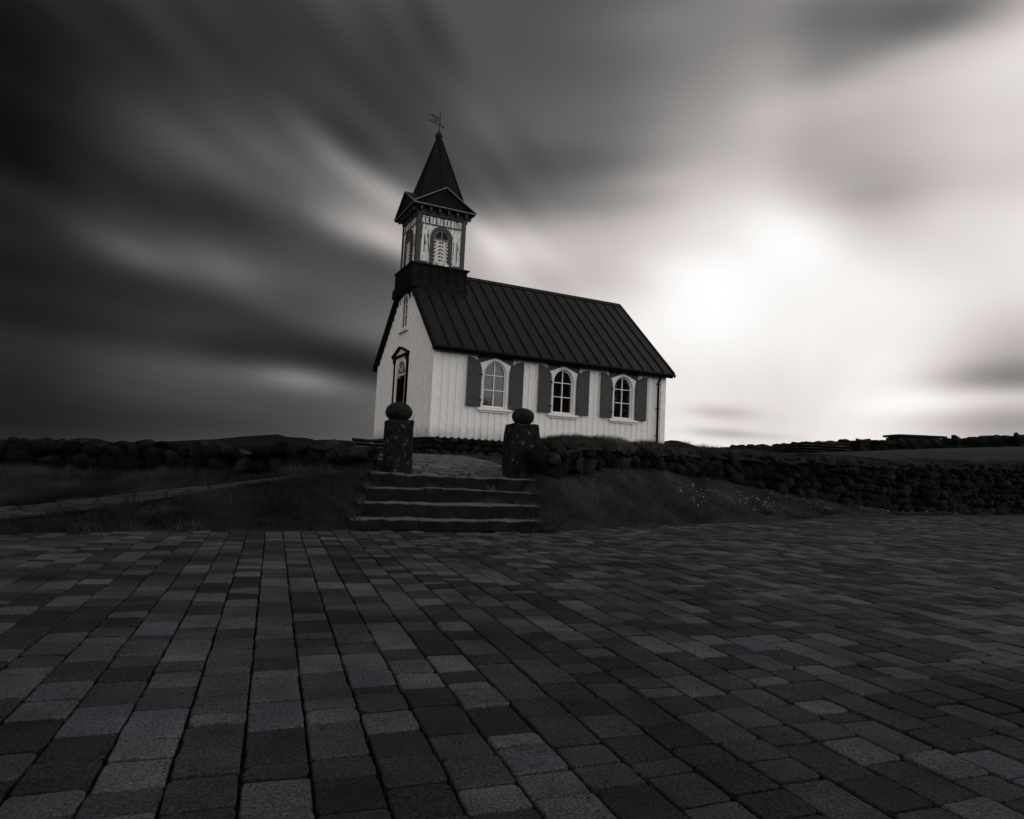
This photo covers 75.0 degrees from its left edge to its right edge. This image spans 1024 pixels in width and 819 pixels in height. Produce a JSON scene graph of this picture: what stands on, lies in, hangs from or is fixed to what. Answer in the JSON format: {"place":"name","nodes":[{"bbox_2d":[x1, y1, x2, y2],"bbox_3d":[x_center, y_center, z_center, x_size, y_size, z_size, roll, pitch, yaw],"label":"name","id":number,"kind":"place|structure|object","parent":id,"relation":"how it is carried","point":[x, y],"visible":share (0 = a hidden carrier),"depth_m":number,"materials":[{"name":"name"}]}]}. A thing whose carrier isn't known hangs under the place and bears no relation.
{"place":"outdoors","nodes":[
{"label":"outdoors","id":0,"kind":"place"},
{"bbox_2d":[169,434,370,446],"bbox_3d":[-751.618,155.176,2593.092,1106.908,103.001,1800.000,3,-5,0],"label":"hills","id":1,"kind":"structure","parent":0,"point":[271,439],"depth_m":2241.40,"materials":[{"name":"black"}]},
{"bbox_2d":[378,453,533,477],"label":"path","id":2,"kind":"structure","parent":0,"point":[439,464],"depth_m":12.68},
{"bbox_2d":[351,438,383,453],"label":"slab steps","id":3,"kind":"structure","parent":2,"relation":"on","point":[377,442],"depth_m":14.83,"materials":[{"name":"stone"}]},
{"bbox_2d":[0,515,1023,818],"bbox_3d":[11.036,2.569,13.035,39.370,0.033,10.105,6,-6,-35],"label":"paving","id":4,"kind":"structure","parent":0,"point":[878,661],"depth_m":3.20,"materials":[{"name":"grey stone"}]},
{"bbox_2d":[0,439,1023,534],"bbox_3d":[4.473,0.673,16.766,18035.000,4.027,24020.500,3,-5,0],"label":"ground","id":5,"kind":"structure","parent":0,"point":[953,454],"depth_m":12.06,"materials":[{"name":"plant"}]},
{"bbox_2d":[0,470,372,518],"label":"footpath","id":6,"kind":"structure","parent":5,"relation":"on","point":[84,504],"depth_m":8.82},
{"bbox_2d":[0,454,380,485],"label":"grass","id":7,"kind":"structure","parent":5,"relation":"on","point":[132,476],"depth_m":10.83,"materials":[{"name":"plant"}]},
{"bbox_2d":[0,436,382,476],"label":"stone wall","id":8,"kind":"structure","parent":5,"relation":"on","point":[107,455],"depth_m":11.90,"materials":[{"name":"black stone"}]},
{"bbox_2d":[238,448,252,455],"bbox_3d":[-4.508,0.727,11.320,0.228,0.126,0.273,3,-5,0],"label":"rock","id":9,"kind":"object","parent":8,"relation":"on","point":[244,452],"visible":1,"depth_m":11.23,"materials":[{"name":"stone"}]},
{"bbox_2d":[323,439,338,448],"bbox_3d":[-3.087,0.619,11.405,0.372,0.236,0.366,3,-5,0],"label":"rock","id":10,"kind":"object","parent":8,"relation":"on","point":[328,444],"visible":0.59,"depth_m":11.24,"materials":[{"name":"stone"}]},
{"bbox_2d":[335,446,368,463],"bbox_3d":[-2.530,0.727,10.614,0.504,0.291,0.457,4,-5,-20],"label":"rock","id":11,"kind":"object","parent":5,"relation":"on","point":[348,455],"visible":0.99,"depth_m":10.48,"materials":[{"name":"stone"}]},
{"bbox_2d":[383,402,413,473],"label":"gate pillar","id":12,"kind":"structure","parent":5,"relation":"on","point":[398,442],"depth_m":10.69,"materials":[{"name":"grey stone"}]},
{"bbox_2d":[323,468,556,532],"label":"grass","id":13,"kind":"structure","parent":5,"relation":"on","point":[360,499],"depth_m":9.95,"materials":[{"name":"plant"}]},
{"bbox_2d":[348,471,541,532],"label":"stone steps","id":14,"kind":"structure","parent":5,"relation":"on","point":[403,497],"depth_m":9.90,"materials":[{"name":"grey stone"}]},
{"bbox_2d":[417,453,501,464],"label":"grass","id":15,"kind":"structure","parent":5,"relation":"on","point":[497,459],"depth_m":16.96,"materials":[{"name":"plant"}]},
{"bbox_2d":[6,507,1020,532],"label":"grass","id":16,"kind":"structure","parent":5,"relation":"on","point":[464,530],"depth_m":10.24,"materials":[{"name":"plant"}]},
{"bbox_2d":[502,408,540,478],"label":"gate pillar","id":17,"kind":"structure","parent":5,"relation":"on","point":[521,436],"depth_m":11.39,"materials":[{"name":"grey stone"}]},
{"bbox_2d":[373,111,675,456],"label":"church","id":18,"kind":"structure","parent":5,"relation":"on","point":[464,364],"depth_m":23.43,"materials":[{"name":"white paint"}]},
{"bbox_2d":[391,346,409,402],"bbox_3d":[-3.593,-0.589,24.021,1.200,3.263,1.812,5,-5,-26],"label":"doorway","id":19,"kind":"structure","parent":18,"relation":"in","point":[401,354],"depth_m":24.25,"materials":[{"name":"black wood"}]},
{"bbox_2d":[397,293,409,333],"bbox_3d":[-3.879,-3.504,24.011,0.129,1.460,1.020,5,-5,-26],"label":"window","id":20,"kind":"structure","parent":18,"relation":"in","point":[404,323],"depth_m":24.00,"materials":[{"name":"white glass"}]},
{"bbox_2d":[476,358,510,413],"bbox_3d":[-0.566,-0.786,21.709,1.200,1.799,0.214,5,-5,-26],"label":"window","id":21,"kind":"structure","parent":18,"relation":"in","point":[493,386],"depth_m":21.78,"materials":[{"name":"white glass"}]},
{"bbox_2d":[547,366,578,419],"bbox_3d":[1.747,-0.586,22.846,1.200,1.799,0.214,5,-5,-26],"label":"window","id":22,"kind":"structure","parent":18,"relation":"in","point":[562,402],"depth_m":22.92,"materials":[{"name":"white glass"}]},
{"bbox_2d":[608,374,636,423],"bbox_3d":[3.975,-0.394,23.941,1.200,1.799,0.214,5,-5,-26],"label":"window","id":23,"kind":"structure","parent":18,"relation":"in","point":[622,405],"depth_m":24.02,"materials":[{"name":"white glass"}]},
{"bbox_2d":[540,523,556,532],"bbox_3d":[0.545,1.770,9.939,0.265,0.153,0.196,4,-5,-15],"label":"rock","id":24,"kind":"object","parent":5,"relation":"on","point":[547,527],"visible":0.98,"depth_m":9.88,"materials":[{"name":"stone"}]},
{"bbox_2d":[593,479,913,512],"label":"flowers","id":25,"kind":"object","parent":5,"relation":"on","point":[772,507],"visible":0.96,"depth_m":15.91,"materials":[{"name":"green plant"}]},
{"bbox_2d":[524,441,1023,514],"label":"stone wall","id":26,"kind":"structure","parent":5,"relation":"on","point":[971,490],"depth_m":18.53,"materials":[{"name":"grey stone"}]},
{"bbox_2d":[549,453,560,464],"bbox_3d":[0.713,0.846,11.326,0.207,0.211,0.254,5,-5,-22],"label":"rock","id":27,"kind":"object","parent":26,"relation":"on","point":[555,459],"visible":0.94,"depth_m":11.24,"materials":[{"name":"stone"}]},
{"bbox_2d":[499,432,1023,469],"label":"turf","id":28,"kind":"structure","parent":26,"relation":"on","point":[802,459],"depth_m":16.97,"materials":[{"name":"plant"}]},
{"bbox_2d":[536,466,1022,530],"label":"grass","id":29,"kind":"structure","parent":5,"relation":"on","point":[747,507],"depth_m":13.91,"materials":[{"name":"plant"}]},
{"bbox_2d":[790,442,849,451],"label":"slab steps","id":30,"kind":"structure","parent":5,"relation":"on","point":[829,447],"depth_m":43.18,"materials":[{"name":"stone"}]},
{"bbox_2d":[705,432,1023,452],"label":"stone wall","id":31,"kind":"structure","parent":5,"relation":"on","point":[1016,439],"depth_m":45.58,"materials":[{"name":"black stone"}]},
{"bbox_2d":[0,0,1023,447],"label":"sky","id":32,"kind":"structure","parent":0,"point":[811,211],"materials":[{"name":"grey"}]},
{"bbox_2d":[664,440,695,446],"bbox_3d":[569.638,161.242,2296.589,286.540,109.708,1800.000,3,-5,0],"label":"hills","id":33,"kind":"structure","parent":0,"point":[672,441],"depth_m":2236.38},
{"bbox_2d":[883,434,946,440],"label":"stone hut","id":34,"kind":"object","parent":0,"point":[903,437],"visible":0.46,"depth_m":51.11,"materials":[{"name":"black stone"}]}
]}

